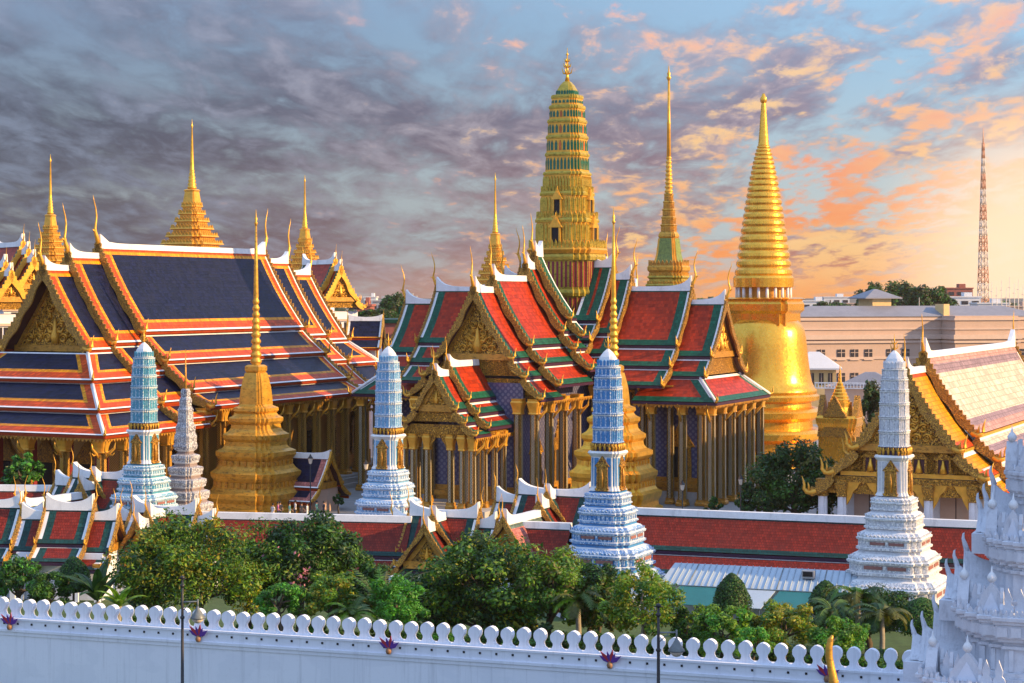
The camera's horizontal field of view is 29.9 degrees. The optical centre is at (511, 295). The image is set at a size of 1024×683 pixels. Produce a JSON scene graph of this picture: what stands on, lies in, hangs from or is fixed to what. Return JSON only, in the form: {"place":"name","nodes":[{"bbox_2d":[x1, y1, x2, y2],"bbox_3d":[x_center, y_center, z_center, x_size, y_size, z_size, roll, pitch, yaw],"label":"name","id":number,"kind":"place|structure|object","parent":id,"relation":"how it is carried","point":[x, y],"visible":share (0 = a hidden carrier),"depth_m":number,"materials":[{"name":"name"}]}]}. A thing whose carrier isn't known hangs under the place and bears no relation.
{"place":"outdoors","nodes":[
{"label":"outdoors","id":0,"kind":"place"},
{"bbox_2d":[0,248,26,338],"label":"palace hall","id":1,"kind":"structure","parent":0,"point":[12,294],"depth_m":219.20,"materials":[{"name":"gold tile"}]},
{"bbox_2d":[0,228,38,313],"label":"palace hall","id":2,"kind":"structure","parent":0,"point":[21,255],"depth_m":232.58,"materials":[{"name":"gold tile"}]},
{"bbox_2d":[299,244,366,338],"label":"palace hall","id":3,"kind":"structure","parent":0,"point":[334,285],"depth_m":269.60,"materials":[{"name":"gold tile"}]},
{"bbox_2d":[382,307,401,351],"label":"palace hall","id":4,"kind":"structure","parent":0,"point":[390,324],"depth_m":262.00,"materials":[{"name":"green tile"}]},
{"bbox_2d":[7,588,911,664],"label":"lawn","id":5,"kind":"structure","parent":0,"point":[899,643],"depth_m":138.31,"materials":[{"name":"green plant"}]},
{"bbox_2d":[0,475,48,599],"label":"gate pavilion","id":6,"kind":"structure","parent":5,"relation":"on","point":[9,512],"depth_m":152.83,"materials":[{"name":"paint"}]},
{"bbox_2d":[0,553,50,602],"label":"bush","id":7,"kind":"object","parent":5,"relation":"on","point":[14,573],"visible":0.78,"depth_m":122.03,"materials":[{"name":"green plant"}]},
{"bbox_2d":[0,484,56,499],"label":"cloister gallery","id":8,"kind":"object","parent":5,"relation":"on","point":[7,491],"visible":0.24,"depth_m":167.30,"materials":[{"name":"paint"}]},
{"bbox_2d":[29,571,79,614],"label":"bush","id":9,"kind":"object","parent":5,"relation":"on","point":[43,588],"visible":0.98,"depth_m":120.83,"materials":[{"name":"green plant"}]},
{"bbox_2d":[7,478,125,602],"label":"gate pavilion","id":10,"kind":"structure","parent":5,"relation":"on","point":[54,534],"depth_m":151.22,"materials":[{"name":"red tile"}]},
{"bbox_2d":[13,448,123,510],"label":"gate pavilion","id":11,"kind":"structure","parent":5,"relation":"on","point":[79,483],"depth_m":164.19,"materials":[{"name":"paint"}]},
{"bbox_2d":[54,556,90,601],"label":"clipped shrub","id":12,"kind":"object","parent":5,"relation":"on","point":[71,565],"visible":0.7,"depth_m":127.41,"materials":[{"name":"green plant"}]},
{"bbox_2d":[58,558,121,603],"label":"banana plant","id":13,"kind":"object","parent":5,"relation":"on","point":[98,581],"visible":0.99,"depth_m":120.77,"materials":[{"name":"green plant"}]},
{"bbox_2d":[98,585,147,620],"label":"banana plant","id":14,"kind":"object","parent":5,"relation":"on","point":[117,599],"visible":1,"depth_m":116.85,"materials":[{"name":"green plant"}]},
{"bbox_2d":[109,334,177,509],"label":"prang tower","id":15,"kind":"structure","parent":5,"relation":"on","point":[143,467],"depth_m":160.08,"materials":[{"name":"teal ceramic"}]},
{"bbox_2d":[118,567,184,617],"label":"broadleaf tree","id":16,"kind":"object","parent":5,"relation":"on","point":[131,603],"visible":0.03,"depth_m":125.60,"materials":[{"name":"green plant"}]},
{"bbox_2d":[113,482,222,594],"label":"gate pavilion","id":17,"kind":"structure","parent":5,"relation":"on","point":[136,514],"depth_m":155.44,"materials":[{"name":"paint"}]},
{"bbox_2d":[168,349,213,510],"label":"porcelain chedi","id":18,"kind":"structure","parent":5,"relation":"on","point":[185,470],"depth_m":164.33,"materials":[{"name":"ceramic"}]},
{"bbox_2d":[178,576,204,682],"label":"street lamp","id":19,"kind":"object","parent":5,"relation":"on","point":[197,616],"visible":1,"depth_m":105.92,"materials":[{"name":"black metal"}]},
{"bbox_2d":[101,507,297,616],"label":"broadleaf tree","id":20,"kind":"object","parent":5,"relation":"on","point":[162,555],"visible":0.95,"depth_m":122.27,"materials":[{"name":"green plant"}]},
{"bbox_2d":[220,538,281,627],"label":"broadleaf tree","id":21,"kind":"object","parent":5,"relation":"on","point":[250,622],"visible":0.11,"depth_m":127.52,"materials":[{"name":"green plant"}]},
{"bbox_2d":[252,582,303,630],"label":"bush","id":22,"kind":"object","parent":5,"relation":"on","point":[290,599],"visible":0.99,"depth_m":117.62,"materials":[{"name":"green plant"}]},
{"bbox_2d":[242,508,361,631],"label":"broadleaf tree","id":23,"kind":"object","parent":5,"relation":"on","point":[318,538],"visible":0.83,"depth_m":125.62,"materials":[{"name":"green plant"}]},
{"bbox_2d":[201,511,411,587],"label":"cloister gallery","id":24,"kind":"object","parent":5,"relation":"on","point":[380,535],"visible":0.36,"depth_m":158.04,"materials":[{"name":"red tile"}]},
{"bbox_2d":[294,570,361,617],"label":"bush","id":25,"kind":"object","parent":5,"relation":"on","point":[320,594],"visible":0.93,"depth_m":118.06,"materials":[{"name":"green plant"}]},
{"bbox_2d":[301,528,391,628],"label":"broadleaf tree","id":26,"kind":"object","parent":5,"relation":"on","point":[367,566],"visible":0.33,"depth_m":128.11,"materials":[{"name":"green plant"}]},
{"bbox_2d":[324,596,378,620],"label":"palm","id":27,"kind":"object","parent":5,"relation":"on","point":[353,611],"visible":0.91,"depth_m":116.56,"materials":[{"name":"green plant"}]},
{"bbox_2d":[335,566,429,617],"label":"fan palm","id":28,"kind":"object","parent":5,"relation":"on","point":[370,590],"visible":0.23,"depth_m":119.27,"materials":[{"name":"green plant"}]},
{"bbox_2d":[354,332,421,514],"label":"prang tower","id":29,"kind":"structure","parent":5,"relation":"on","point":[388,473],"depth_m":165.00,"materials":[{"name":"ceramic"}]},
{"bbox_2d":[368,573,430,623],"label":"bush","id":30,"kind":"object","parent":5,"relation":"on","point":[392,606],"visible":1,"depth_m":115.34,"materials":[{"name":"green plant"}]},
{"bbox_2d":[398,570,472,625],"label":"broadleaf tree","id":31,"kind":"object","parent":5,"relation":"on","point":[412,575],"visible":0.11,"depth_m":125.26,"materials":[{"name":"green plant"}]},
{"bbox_2d":[386,484,500,593],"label":"gate pavilion","id":32,"kind":"structure","parent":5,"relation":"on","point":[434,530],"depth_m":155.61,"materials":[{"name":"paint"}]},
{"bbox_2d":[0,596,919,682],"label":"wall","id":33,"kind":"structure","parent":5,"relation":"on","point":[43,646],"depth_m":109.31,"materials":[{"name":"paint"}]},
{"bbox_2d":[1,614,17,629],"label":"flag fan","id":34,"kind":"object","parent":33,"relation":"attached to","point":[9,621],"visible":1,"depth_m":115.88},
{"bbox_2d":[189,625,207,641],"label":"flag fan","id":35,"kind":"object","parent":33,"relation":"attached to","point":[198,633],"visible":1,"depth_m":111.81},
{"bbox_2d":[379,637,398,653],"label":"flag fan","id":36,"kind":"object","parent":33,"relation":"attached to","point":[389,645],"visible":1,"depth_m":107.98},
{"bbox_2d":[599,649,620,668],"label":"flag fan","id":37,"kind":"object","parent":33,"relation":"attached to","point":[610,659],"visible":1,"depth_m":103.85},
{"bbox_2d":[412,528,556,637],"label":"broadleaf tree","id":38,"kind":"object","parent":5,"relation":"on","point":[477,564],"visible":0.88,"depth_m":122.31,"materials":[{"name":"green plant"}]},
{"bbox_2d":[496,622,553,646],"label":"understory shrub","id":39,"kind":"object","parent":5,"relation":"on","point":[547,626],"visible":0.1,"depth_m":118.19,"materials":[{"name":"green plant"}]},
{"bbox_2d":[499,520,571,577],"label":"cloister gallery","id":40,"kind":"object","parent":5,"relation":"on","point":[551,536],"visible":0.23,"depth_m":155.58,"materials":[{"name":"red tile"}]},
{"bbox_2d":[487,463,590,587],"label":"gate pavilion","id":41,"kind":"structure","parent":5,"relation":"on","point":[529,502],"depth_m":161.78,"materials":[{"name":"paint"}]},
{"bbox_2d":[507,544,587,636],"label":"broadleaf tree","id":42,"kind":"object","parent":5,"relation":"on","point":[560,569],"visible":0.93,"depth_m":120.33,"materials":[{"name":"green plant"}]},
{"bbox_2d":[546,586,608,634],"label":"palm","id":43,"kind":"object","parent":5,"relation":"on","point":[573,607],"visible":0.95,"depth_m":118.17,"materials":[{"name":"green plant"}]},
{"bbox_2d":[552,560,631,631],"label":"broadleaf tree","id":44,"kind":"object","parent":5,"relation":"on","point":[579,574],"visible":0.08,"depth_m":125.90,"materials":[{"name":"green plant"}]},
{"bbox_2d":[569,560,632,641],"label":"bush","id":45,"kind":"object","parent":5,"relation":"on","point":[603,577],"visible":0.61,"depth_m":120.22,"materials":[{"name":"green plant"}]},
{"bbox_2d":[556,338,668,621],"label":"prang tower","id":46,"kind":"structure","parent":5,"relation":"on","point":[608,529],"depth_m":142.39,"materials":[{"name":"blue ceramic"}]},
{"bbox_2d":[598,557,688,635],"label":"broadleaf tree","id":47,"kind":"object","parent":5,"relation":"on","point":[651,591],"visible":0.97,"depth_m":114.22,"materials":[{"name":"green plant"}]},
{"bbox_2d":[654,603,684,682],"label":"street lamp","id":48,"kind":"object","parent":5,"relation":"on","point":[676,649],"visible":1,"depth_m":94.92,"materials":[{"name":"black metal"}]},
{"bbox_2d":[670,603,704,647],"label":"bush","id":49,"kind":"object","parent":5,"relation":"on","point":[683,612],"visible":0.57,"depth_m":113.49,"materials":[{"name":"green plant"}]},
{"bbox_2d":[691,604,755,657],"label":"bush","id":50,"kind":"object","parent":5,"relation":"on","point":[712,618],"visible":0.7,"depth_m":111.31,"materials":[{"name":"green plant"}]},
{"bbox_2d":[712,573,753,654],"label":"clipped shrub","id":51,"kind":"object","parent":5,"relation":"on","point":[731,589],"visible":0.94,"depth_m":126.32,"materials":[{"name":"green plant"}]},
{"bbox_2d":[732,626,776,660],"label":"bush","id":52,"kind":"object","parent":5,"relation":"on","point":[751,636],"visible":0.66,"depth_m":107.42,"materials":[{"name":"green plant"}]},
{"bbox_2d":[749,598,816,660],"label":"bush","id":53,"kind":"object","parent":5,"relation":"on","point":[777,621],"visible":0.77,"depth_m":112.04,"materials":[{"name":"green plant"}]},
{"bbox_2d":[581,505,988,589],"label":"cloister gallery","id":54,"kind":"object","parent":5,"relation":"on","point":[774,539],"visible":0.23,"depth_m":147.92,"materials":[{"name":"red tile"}]},
{"bbox_2d":[808,580,837,629],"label":"clipped shrub","id":55,"kind":"object","parent":5,"relation":"on","point":[820,589],"visible":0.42,"depth_m":130.56,"materials":[{"name":"green plant"}]},
{"bbox_2d":[807,597,860,642],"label":"palm","id":56,"kind":"object","parent":5,"relation":"on","point":[836,606],"visible":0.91,"depth_m":120.51,"materials":[{"name":"green plant"}]},
{"bbox_2d":[805,615,870,659],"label":"bush","id":57,"kind":"object","parent":5,"relation":"on","point":[857,634],"visible":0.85,"depth_m":109.50,"materials":[{"name":"green plant"}]},
{"bbox_2d":[825,585,889,623],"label":"palm","id":58,"kind":"object","parent":5,"relation":"on","point":[856,595],"visible":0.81,"depth_m":123.18,"materials":[{"name":"green plant"}]},
{"bbox_2d":[807,583,917,654],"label":"broadleaf tree","id":59,"kind":"object","parent":5,"relation":"on","point":[894,598],"visible":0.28,"depth_m":126.22,"materials":[{"name":"green plant"}]},
{"bbox_2d":[847,602,912,648],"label":"palm","id":60,"kind":"object","parent":5,"relation":"on","point":[879,613],"visible":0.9,"depth_m":118.61,"materials":[{"name":"green plant"}]},
{"bbox_2d":[846,334,946,631],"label":"prang tower","id":61,"kind":"structure","parent":5,"relation":"on","point":[894,551],"depth_m":138.73,"materials":[{"name":"white ceramic"}]},
{"bbox_2d":[894,597,938,636],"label":"clipped shrub","id":62,"kind":"object","parent":5,"relation":"on","point":[914,608],"visible":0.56,"depth_m":123.10,"materials":[{"name":"green plant"}]},
{"bbox_2d":[903,427,1023,682],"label":"gate tower","id":63,"kind":"structure","parent":5,"relation":"on","point":[975,634],"depth_m":90.24,"materials":[{"name":"paint"}]},
{"bbox_2d":[476,174,511,285],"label":"palace spire","id":64,"kind":"structure","parent":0,"point":[484,273],"depth_m":319.11,"materials":[{"name":"gold metal"}]},
{"bbox_2d":[0,0,1023,297],"label":"sky","id":65,"kind":"structure","parent":0,"point":[399,119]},
{"bbox_2d":[645,66,689,285],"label":"library spire","id":66,"kind":"structure","parent":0,"point":[668,266],"depth_m":249.03,"materials":[{"name":"gold metal"}]},
{"bbox_2d":[334,298,1022,310],"bbox_3d":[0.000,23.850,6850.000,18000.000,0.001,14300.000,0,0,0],"label":"ground","id":67,"kind":"structure","parent":0,"point":[854,300],"depth_m":10408.56,"materials":[{"name":"grey"}]},
{"bbox_2d":[358,307,398,317],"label":"broadleaf tree","id":68,"kind":"object","parent":67,"relation":"on","point":[388,313],"visible":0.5,"depth_m":398.30,"materials":[{"name":"green plant"}]},
{"bbox_2d":[379,292,403,313],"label":"broadleaf tree","id":69,"kind":"object","parent":67,"relation":"on","point":[395,302],"visible":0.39,"depth_m":417.60,"materials":[{"name":"green plant"}]},
{"bbox_2d":[319,424,836,514],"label":"temple terrace","id":70,"kind":"structure","parent":67,"relation":"on","point":[348,506],"depth_m":190.28,"materials":[{"name":"stone"}]},
{"bbox_2d":[0,452,45,484],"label":"bush","id":71,"kind":"object","parent":70,"relation":"on","point":[19,465],"visible":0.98,"depth_m":171.20,"materials":[{"name":"green plant"}]},
{"bbox_2d":[35,154,64,264],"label":"palace spire","id":72,"kind":"structure","parent":70,"relation":"on","point":[52,249],"depth_m":333.88,"materials":[{"name":"gold metal"}]},
{"bbox_2d":[0,196,378,500],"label":"ordination hall","id":73,"kind":"structure","parent":70,"relation":"on","point":[82,323],"depth_m":192.25,"materials":[{"name":"blue tile"}]},
{"bbox_2d":[3,436,15,484],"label":"door","id":74,"kind":"structure","parent":73,"relation":"in","point":[8,451],"depth_m":186.55,"materials":[{"name":"brown wood"}]},
{"bbox_2d":[37,438,58,484],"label":"door","id":75,"kind":"structure","parent":73,"relation":"in","point":[46,454],"depth_m":184.56,"materials":[{"name":"brown wood"}]},
{"bbox_2d":[74,440,94,469],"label":"door","id":76,"kind":"structure","parent":73,"relation":"in","point":[83,457],"depth_m":182.54,"materials":[{"name":"brown wood"}]},
{"bbox_2d":[306,407,311,452],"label":"window","id":77,"kind":"structure","parent":73,"relation":"in","point":[308,420],"depth_m":212.22,"materials":[{"name":"black metal"}]},
{"bbox_2d":[349,411,353,453],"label":"window","id":78,"kind":"structure","parent":73,"relation":"in","point":[352,418],"depth_m":221.00,"materials":[{"name":"gold metal"}]},
{"bbox_2d":[160,124,223,247],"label":"palace spire","id":79,"kind":"structure","parent":70,"relation":"on","point":[191,228],"depth_m":328.26,"materials":[{"name":"gold metal"}]},
{"bbox_2d":[208,213,300,512],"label":"golden chedi","id":80,"kind":"structure","parent":70,"relation":"on","point":[256,469],"depth_m":183.28,"materials":[{"name":"gold metal"}]},
{"bbox_2d":[290,176,333,310],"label":"palace spire","id":81,"kind":"structure","parent":70,"relation":"on","point":[304,241],"depth_m":329.15,"materials":[{"name":"gold metal"}]},
{"bbox_2d":[289,443,350,513],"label":"shrine hall","id":82,"kind":"structure","parent":70,"relation":"on","point":[327,483],"depth_m":185.78,"materials":[{"name":"blue tile"}]},
{"bbox_2d":[346,310,386,456],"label":"blue roofed hall","id":83,"kind":"structure","parent":70,"relation":"on","point":[369,333],"depth_m":248.71,"materials":[{"name":"blue tile"}]},
{"bbox_2d":[347,48,773,517],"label":"royal pantheon","id":84,"kind":"structure","parent":70,"relation":"on","point":[497,373],"depth_m":193.19,"materials":[{"name":"red tile"}]},
{"bbox_2d":[529,438,543,484],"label":"door","id":85,"kind":"structure","parent":84,"relation":"in","point":[540,446],"depth_m":185.96,"materials":[{"name":"gold metal"}]},
{"bbox_2d":[554,419,558,480],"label":"door","id":86,"kind":"structure","parent":84,"relation":"in","point":[556,439],"depth_m":189.68,"materials":[{"name":"gold metal"}]},
{"bbox_2d":[666,426,694,488],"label":"door","id":87,"kind":"structure","parent":84,"relation":"in","point":[690,444],"depth_m":192.92,"materials":[{"name":"gold wood"}]},
{"bbox_2d":[569,208,662,507],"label":"golden chedi","id":88,"kind":"structure","parent":70,"relation":"on","point":[641,473],"depth_m":180.05,"materials":[{"name":"gold metal"}]},
{"bbox_2d":[702,496,723,509],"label":"bush","id":89,"kind":"object","parent":70,"relation":"on","point":[713,501],"visible":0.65,"depth_m":172.69,"materials":[{"name":"green plant"}]},
{"bbox_2d":[734,481,787,512],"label":"bush","id":90,"kind":"object","parent":70,"relation":"on","point":[748,487],"visible":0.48,"depth_m":173.78,"materials":[{"name":"green plant"}]},
{"bbox_2d":[728,93,818,469],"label":"great golden chedi","id":91,"kind":"structure","parent":70,"relation":"on","point":[766,308],"depth_m":234.52,"materials":[{"name":"gold metal"}]},
{"bbox_2d":[741,436,837,514],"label":"broadleaf tree","id":92,"kind":"object","parent":70,"relation":"on","point":[771,472],"visible":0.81,"depth_m":169.89,"materials":[{"name":"green plant"}]},
{"bbox_2d":[815,368,864,463],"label":"golden gateway","id":93,"kind":"object","parent":70,"relation":"on","point":[838,416],"visible":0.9,"depth_m":224.24,"materials":[{"name":"gold metal"}]},
{"bbox_2d":[861,379,880,431],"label":"broadleaf tree","id":94,"kind":"object","parent":70,"relation":"on","point":[870,403],"visible":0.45,"depth_m":249.33,"materials":[{"name":"green plant"}]},
{"bbox_2d":[802,313,1023,519],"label":"golden chapel","id":95,"kind":"structure","parent":70,"relation":"on","point":[966,409],"depth_m":164.95,"materials":[{"name":"tile"}]},
{"bbox_2d":[854,494,968,519],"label":"door","id":96,"kind":"structure","parent":95,"relation":"in","point":[950,508],"depth_m":163.11,"materials":[{"name":"wood"}]},
{"bbox_2d":[808,352,841,423],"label":"yellow house","id":97,"kind":"structure","parent":67,"relation":"on","point":[823,368],"depth_m":326.38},
{"bbox_2d":[813,301,850,305],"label":"broadleaf tree","id":98,"kind":"object","parent":67,"relation":"on","point":[825,303],"visible":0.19,"depth_m":597.88,"materials":[{"name":"green plant"}]},
{"bbox_2d":[822,294,849,302],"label":"city block","id":99,"kind":"structure","parent":67,"relation":"on","point":[839,298],"depth_m":1100.00,"materials":[{"name":"concrete"}]},
{"bbox_2d":[853,281,897,305],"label":"broadleaf tree","id":100,"kind":"object","parent":67,"relation":"on","point":[876,285],"visible":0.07,"depth_m":540.60,"materials":[{"name":"green plant"}]},
{"bbox_2d":[884,280,915,305],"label":"broadleaf tree","id":101,"kind":"object","parent":67,"relation":"on","point":[903,291],"visible":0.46,"depth_m":558.03,"materials":[{"name":"green plant"}]},
{"bbox_2d":[800,289,1023,381],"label":"ministry building","id":102,"kind":"structure","parent":67,"relation":"on","point":[853,341],"depth_m":427.63,"materials":[{"name":"paint"}]},
{"bbox_2d":[897,284,959,305],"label":"broadleaf tree","id":103,"kind":"object","parent":67,"relation":"on","point":[936,295],"visible":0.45,"depth_m":548.37,"materials":[{"name":"green plant"}]},
{"bbox_2d":[944,284,973,295],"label":"city block","id":104,"kind":"structure","parent":67,"relation":"on","point":[958,289],"depth_m":860.00,"materials":[{"name":"brick"}]},
{"bbox_2d":[950,292,981,305],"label":"city block","id":105,"kind":"structure","parent":67,"relation":"on","point":[964,298],"depth_m":820.00,"materials":[{"name":"concrete"}]},
{"bbox_2d":[977,128,989,302],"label":"lattice mast","id":106,"kind":"object","parent":67,"relation":"on","point":[983,194],"visible":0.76,"depth_m":899.40,"materials":[{"name":"red metal"}]},
{"bbox_2d":[968,299,1008,305],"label":"city block","id":107,"kind":"structure","parent":67,"relation":"on","point":[992,302],"depth_m":800.00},
{"bbox_2d":[662,562,860,630],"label":"service hall","id":108,"kind":"structure","parent":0,"point":[699,583],"depth_m":139.66,"materials":[{"name":"metal"}]},
{"bbox_2d":[815,372,881,423],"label":"balustraded house","id":109,"kind":"structure","parent":0,"point":[854,386],"depth_m":297.20,"materials":[{"name":"paint"}]},
{"label":"road","id":110,"kind":"structure","parent":0,"visible":0},
{"bbox_2d":[825,635,838,682],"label":"roof finial","id":111,"kind":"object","parent":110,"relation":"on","point":[832,674],"depth_m":83.75,"materials":[{"name":"gold metal"}]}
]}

